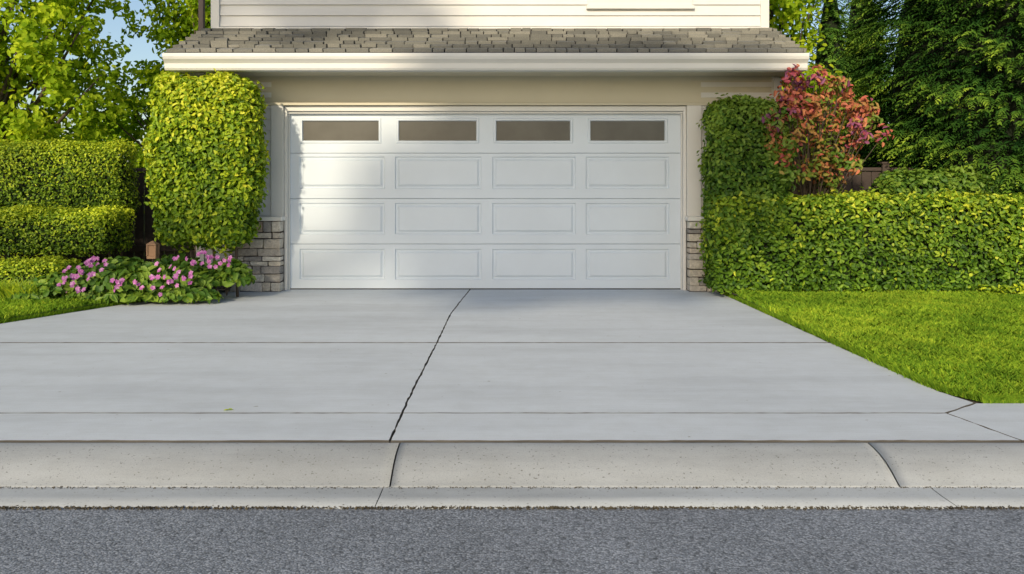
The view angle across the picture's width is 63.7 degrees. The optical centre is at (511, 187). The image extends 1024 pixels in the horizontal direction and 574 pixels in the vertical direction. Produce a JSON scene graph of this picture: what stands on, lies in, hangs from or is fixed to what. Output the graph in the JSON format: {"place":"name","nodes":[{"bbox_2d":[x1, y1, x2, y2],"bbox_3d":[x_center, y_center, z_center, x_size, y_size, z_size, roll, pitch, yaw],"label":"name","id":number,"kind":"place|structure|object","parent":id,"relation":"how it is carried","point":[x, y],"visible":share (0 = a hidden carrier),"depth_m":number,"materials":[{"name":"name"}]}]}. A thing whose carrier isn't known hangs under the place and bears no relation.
{"place":"outdoors","nodes":[
{"label":"outdoors","id":0,"kind":"place"},
{"bbox_2d":[0,245,174,322],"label":"lawn","id":1,"kind":"structure","parent":0,"point":[14,308],"depth_m":8.54,"materials":[{"name":"green plant"}]},
{"bbox_2d":[0,136,143,258],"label":"boxwood hedge","id":2,"kind":"object","parent":1,"relation":"on","point":[67,173],"visible":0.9,"depth_m":10.63,"materials":[{"name":"green plant"}]},
{"bbox_2d":[0,0,150,145],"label":"broadleaf tree","id":3,"kind":"object","parent":1,"relation":"on","point":[43,68],"visible":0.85,"depth_m":14.52,"materials":[{"name":"green plant"}]},
{"bbox_2d":[0,164,195,266],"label":"wooden fence","id":4,"kind":"object","parent":1,"relation":"on","point":[143,230],"visible":0.02,"depth_m":11.60,"materials":[{"name":"brown wood"}]},
{"bbox_2d":[78,0,210,167],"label":"broadleaf tree","id":5,"kind":"object","parent":1,"relation":"on","point":[183,25],"visible":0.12,"depth_m":16.32,"materials":[{"name":"green plant"}]},
{"bbox_2d":[205,285,230,289],"bbox_3d":[-6.225,1.232,9.850,5.550,0.015,1.500,0,0,0],"label":"mulch bed","id":6,"kind":"object","parent":1,"relation":"on","point":[220,287],"visible":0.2,"depth_m":10.18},
{"bbox_2d":[0,279,48,298],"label":"ground cover plant","id":7,"kind":"object","parent":6,"relation":"on","point":[8,289],"visible":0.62,"depth_m":9.00,"materials":[{"name":"green plant"}]},
{"bbox_2d":[0,252,81,283],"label":"boxwood hedge","id":8,"kind":"object","parent":6,"relation":"on","point":[11,268],"visible":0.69,"depth_m":9.42,"materials":[{"name":"green plant"}]},
{"bbox_2d":[0,200,136,265],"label":"boxwood hedge","id":9,"kind":"object","parent":6,"relation":"on","point":[28,229],"visible":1,"depth_m":9.94,"materials":[{"name":"green plant"}]},
{"bbox_2d":[11,250,255,304],"bbox_3d":[-4.286,1.000,9.365,2.601,0.599,1.078,0,0,0],"label":"flowering plant","id":10,"kind":"object","parent":6,"relation":"on","point":[173,277],"visible":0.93,"depth_m":9.09,"materials":[{"name":"green plant"}]},
{"bbox_2d":[146,241,159,262],"bbox_3d":[-4.028,0.935,9.250,0.106,0.670,0.106,0,0,0],"label":"garden lantern","id":11,"kind":"object","parent":6,"relation":"in","point":[152,250],"visible":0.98,"depth_m":9.21,"materials":[{"name":"brown wood"}]},
{"bbox_2d":[141,68,270,296],"bbox_3d":[-3.631,-0.044,9.784,1.490,2.690,0.989,0,0,0],"label":"tall clipped shrub","id":12,"kind":"object","parent":6,"relation":"on","point":[205,145],"visible":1,"depth_m":9.46,"materials":[{"name":"green plant"}]},
{"bbox_2d":[1,0,903,154],"label":"sky","id":13,"kind":"structure","parent":0,"point":[140,49],"materials":[{"name":"blue"}]},
{"bbox_2d":[290,288,680,288],"bbox_3d":[-0.339,1.298,10.513,4.992,0.024,0.034,0,0,0],"label":"door bottom seal","id":14,"kind":"object","parent":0,"point":[485,288],"depth_m":10.50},
{"bbox_2d":[212,26,767,29],"bbox_3d":[-0.290,-2.105,10.895,7.320,0.070,0.070,0,0,0],"label":"roof flashing","id":15,"kind":"object","parent":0,"point":[428,27],"visible":0.5,"depth_m":10.86,"materials":[{"name":"white metal"}]},
{"bbox_2d":[0,289,1020,442],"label":"driveway","id":16,"kind":"structure","parent":0,"point":[487,365],"depth_m":5.70,"materials":[{"name":"concrete"}]},
{"bbox_2d":[229,221,283,291],"bbox_3d":[-3.198,0.860,10.319,0.646,0.880,0.188,0,0,0],"label":"stone veneer","id":17,"kind":"object","parent":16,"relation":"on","point":[273,270],"visible":0.57,"depth_m":10.25,"materials":[{"name":"grey stone"}]},
{"bbox_2d":[257,216,285,220],"bbox_3d":[-3.197,0.392,10.315,0.685,0.053,0.200,0,0,0],"label":"pier cap","id":18,"kind":"object","parent":17,"relation":"on","point":[273,218],"visible":0.47,"depth_m":10.22,"materials":[{"name":"beige stone"}]},
{"bbox_2d":[232,221,283,291],"bbox_3d":[-3.197,0.860,10.344,0.625,0.880,0.137,0,0,0],"label":"mortar","id":19,"kind":"object","parent":16,"relation":"on","point":[262,256],"visible":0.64,"depth_m":10.28,"materials":[{"name":"grey concrete"}]},
{"bbox_2d":[687,221,708,291],"bbox_3d":[2.530,0.860,10.344,0.640,0.880,0.137,0,0,0],"label":"mortar","id":20,"kind":"object","parent":16,"relation":"on","point":[697,259],"visible":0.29,"depth_m":10.28,"materials":[{"name":"grey concrete"}]},
{"bbox_2d":[686,221,738,291],"bbox_3d":[2.530,0.861,10.318,0.660,0.882,0.190,0,0,0],"label":"stone veneer","id":21,"kind":"object","parent":20,"relation":"on","point":[693,262],"visible":0.35,"depth_m":10.24,"materials":[{"name":"grey stone"}]},
{"bbox_2d":[685,216,703,220],"bbox_3d":[2.530,0.392,10.315,0.700,0.053,0.200,0,0,0],"label":"pier cap","id":22,"kind":"object","parent":21,"relation":"on","point":[693,218],"visible":0.45,"depth_m":10.22,"materials":[{"name":"beige stone"}]},
{"bbox_2d":[0,507,1023,573],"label":"road","id":23,"kind":"structure","parent":0,"point":[510,541],"depth_m":3.27,"materials":[{"name":"grey asphalt"}]},
{"bbox_2d":[0,485,1023,510],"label":"gutter","id":24,"kind":"object","parent":23,"relation":"on","point":[515,498],"visible":1,"depth_m":3.72,"materials":[{"name":"concrete"}]},
{"bbox_2d":[724,282,1023,403],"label":"lawn","id":25,"kind":"structure","parent":0,"point":[966,344],"depth_m":7.19,"materials":[{"name":"green plant"}]},
{"bbox_2d":[74,83,786,172],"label":"distant trees","id":26,"kind":"object","parent":25,"relation":"on","point":[114,135],"visible":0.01,"depth_m":29.19,"materials":[{"name":"green plant"}]},
{"bbox_2d":[696,93,798,294],"bbox_3d":[2.828,0.080,9.958,1.168,2.441,0.922,0,0,0],"label":"tall clipped shrub","id":27,"kind":"object","parent":25,"relation":"on","point":[735,130],"visible":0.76,"depth_m":9.70,"materials":[{"name":"green plant"}]},
{"bbox_2d":[769,0,866,166],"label":"broadleaf tree","id":28,"kind":"object","parent":25,"relation":"on","point":[787,15],"visible":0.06,"depth_m":16.09,"materials":[{"name":"green plant"}]},
{"bbox_2d":[804,0,873,185],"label":"slim cypress tree","id":29,"kind":"object","parent":25,"relation":"on","point":[831,23],"visible":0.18,"depth_m":17.73,"materials":[{"name":"green plant"}]},
{"bbox_2d":[841,0,894,166],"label":"slim cypress tree","id":30,"kind":"object","parent":25,"relation":"on","point":[851,21],"visible":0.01,"depth_m":18.20,"materials":[{"name":"green plant"}]},
{"bbox_2d":[810,162,944,193],"bbox_3d":[8.364,0.465,12.075,8.867,1.670,0.170,0,0,0],"label":"wooden fence","id":31,"kind":"object","parent":25,"relation":"on","point":[869,175],"visible":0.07,"depth_m":12.10,"materials":[{"name":"brown wood"}]},
{"bbox_2d":[833,0,1023,195],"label":"cedar tree","id":32,"kind":"object","parent":25,"relation":"on","point":[954,84],"visible":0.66,"depth_m":11.91,"materials":[{"name":"green plant"}]},
{"bbox_2d":[865,161,1023,195],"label":"laurel shrub","id":33,"kind":"object","parent":25,"relation":"on","point":[904,180],"visible":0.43,"depth_m":11.10,"materials":[{"name":"green plant"}]},
{"bbox_2d":[978,284,1023,293],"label":"ground cover plant","id":34,"kind":"object","parent":25,"relation":"on","point":[1005,288],"visible":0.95,"depth_m":9.40,"materials":[{"name":"green plant"}]},
{"bbox_2d":[948,403,1023,442],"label":"sidewalk","id":35,"kind":"structure","parent":0,"point":[1007,419],"depth_m":4.68,"materials":[{"name":"concrete"}]},
{"bbox_3d":[5.780,1.234,10.050,6.440,0.017,1.100,0,0,0],"label":"mulch bed","id":36,"kind":"object","parent":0,"visible":0},
{"bbox_2d":[752,64,893,283],"bbox_3d":[3.736,-0.119,10.049,1.818,2.748,1.268,0,0,0],"label":"red leaf bush","id":37,"kind":"object","parent":36,"relation":"on","point":[797,105],"visible":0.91,"depth_m":9.88,"materials":[{"name":"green plant"}]},
{"bbox_2d":[695,186,1023,293],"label":"clipped hedge","id":38,"kind":"object","parent":36,"relation":"on","point":[850,240],"visible":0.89,"depth_m":9.65,"materials":[{"name":"green plant"}]},
{"label":"ground","id":39,"kind":"structure","parent":0,"visible":0},
{"bbox_2d":[0,442,1023,499],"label":"curb","id":40,"kind":"structure","parent":39,"relation":"on","point":[424,464],"depth_m":3.98,"materials":[{"name":"concrete"}]},
{"bbox_2d":[686,221,686,287],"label":"walls","id":41,"kind":"structure","parent":39,"relation":"on","point":[686,254],"depth_m":10.63,"materials":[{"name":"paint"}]},
{"bbox_2d":[168,30,804,52],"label":"roof deck","id":42,"kind":"structure","parent":41,"relation":"on","point":[479,47],"depth_m":9.70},
{"bbox_2d":[198,0,204,30],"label":"downspout","id":43,"kind":"object","parent":42,"relation":"attached to","point":[201,13],"depth_m":10.90,"materials":[{"name":"brown metal"}]},
{"bbox_2d":[166,28,806,51],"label":"roof shingles","id":44,"kind":"object","parent":42,"relation":"on","point":[665,39],"visible":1,"depth_m":10.21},
{"bbox_2d":[170,71,802,71],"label":"fascia","id":45,"kind":"structure","parent":42,"relation":"attached to","point":[481,71],"depth_m":9.77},
{"bbox_2d":[179,72,784,76],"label":"soffit","id":46,"kind":"structure","parent":45,"relation":"attached to","point":[510,74],"depth_m":10.20,"materials":[{"name":"paint"}]},
{"bbox_2d":[162,53,808,70],"bbox_3d":[-0.305,-1.473,9.691,7.550,0.196,0.142,0,0,0],"label":"gutter trough","id":47,"kind":"object","parent":45,"relation":"attached to","point":[480,61],"visible":1,"depth_m":9.66,"materials":[{"name":"white metal"}]},
{"bbox_2d":[196,0,781,289],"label":"trim boards","id":48,"kind":"object","parent":41,"relation":"attached to","point":[691,171],"depth_m":10.40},
{"bbox_2d":[204,82,270,290],"bbox_3d":[-3.490,-0.050,10.392,0.920,2.700,0.036,0,0,0],"label":"siding","id":49,"kind":"object","parent":48,"relation":"attached to","point":[267,200],"visible":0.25,"depth_m":10.38,"materials":[{"name":"paint"}]},
{"bbox_2d":[288,112,682,289],"bbox_3d":[-0.338,0.171,10.470,5.045,2.258,0.060,0,0,0],"label":"weather strip","id":50,"kind":"object","parent":48,"relation":"attached to","point":[289,113],"visible":1,"depth_m":10.45,"materials":[{"name":"white rubber"}]},
{"bbox_2d":[701,77,778,284],"bbox_3d":[2.875,-0.050,10.392,0.990,2.700,0.036,0,0,0],"label":"siding","id":51,"kind":"object","parent":48,"relation":"attached to","point":[734,84],"visible":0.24,"depth_m":10.38,"materials":[{"name":"paint"}]},
{"bbox_2d":[220,0,759,25],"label":"siding","id":52,"kind":"object","parent":41,"relation":"attached to","point":[442,13],"visible":1,"depth_m":10.90,"materials":[{"name":"paint"}]},
{"bbox_2d":[242,77,771,105],"bbox_3d":[-0.290,-1.228,10.502,7.120,0.385,0.235,0,0,0],"label":"header panel","id":53,"kind":"object","parent":41,"relation":"attached to","point":[485,89],"visible":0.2,"depth_m":10.38,"materials":[{"name":"beige paint"}]},
{"bbox_2d":[264,102,711,104],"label":"header drip trim","id":54,"kind":"structure","parent":53,"relation":"attached to","point":[487,103],"depth_m":10.35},
{"bbox_2d":[586,0,693,9],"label":"window frame","id":55,"kind":"object","parent":41,"relation":"attached to","point":[640,5],"visible":1,"depth_m":10.86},
{"bbox_3d":[-0.339,0.173,10.548,4.992,2.255,0.025,0,0,0],"label":"door","id":56,"kind":"object","parent":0,"visible":0},
{"bbox_2d":[290,244,679,287],"bbox_3d":[-0.339,1.008,10.515,4.992,0.576,0.030,0,0,0],"label":"garage door section","id":57,"kind":"object","parent":56,"relation":"attached to","point":[484,265],"visible":1,"depth_m":10.50,"materials":[{"name":"paint"}]},
{"bbox_2d":[290,199,679,243],"bbox_3d":[-0.339,0.433,10.515,4.992,0.581,0.030,0,0,0],"label":"garage door section","id":58,"kind":"object","parent":57,"relation":"on","point":[484,221],"visible":1,"depth_m":10.50,"materials":[{"name":"paint"}]},
{"bbox_2d":[290,153,679,198],"bbox_3d":[-0.339,-0.145,10.515,4.992,0.584,0.030,0,0,0],"label":"garage door section","id":59,"kind":"object","parent":58,"relation":"on","point":[484,175],"visible":1,"depth_m":10.50,"materials":[{"name":"paint"}]},
{"bbox_2d":[290,114,679,152],"bbox_3d":[-0.339,-0.695,10.509,4.992,0.524,0.042,0,0,0],"label":"garage door section","id":60,"kind":"object","parent":59,"relation":"on","point":[487,141],"visible":1,"depth_m":10.50,"materials":[{"name":"paint"}]},
{"bbox_2d":[303,121,378,139],"bbox_3d":[-2.183,-0.720,10.523,0.963,0.248,0.010,0,0,0],"label":"garage door window","id":61,"kind":"structure","parent":60,"relation":"in","point":[340,130],"depth_m":10.52,"materials":[{"name":"grey glass"}]},
{"bbox_2d":[399,121,475,139],"bbox_3d":[-0.948,-0.720,10.523,0.983,0.248,0.010,0,0,0],"label":"garage door window","id":62,"kind":"structure","parent":60,"relation":"in","point":[437,130],"depth_m":10.52,"materials":[{"name":"grey glass"}]},
{"bbox_2d":[497,121,569,139],"bbox_3d":[0.270,-0.720,10.523,0.938,0.248,0.010,0,0,0],"label":"garage door window","id":63,"kind":"structure","parent":60,"relation":"in","point":[533,130],"depth_m":10.52,"materials":[{"name":"grey glass"}]},
{"bbox_2d":[591,121,663,139],"bbox_3d":[1.472,-0.720,10.523,0.943,0.248,0.010,0,0,0],"label":"garage door window","id":64,"kind":"structure","parent":60,"relation":"in","point":[627,130],"depth_m":10.52,"materials":[{"name":"grey glass"}]}
]}

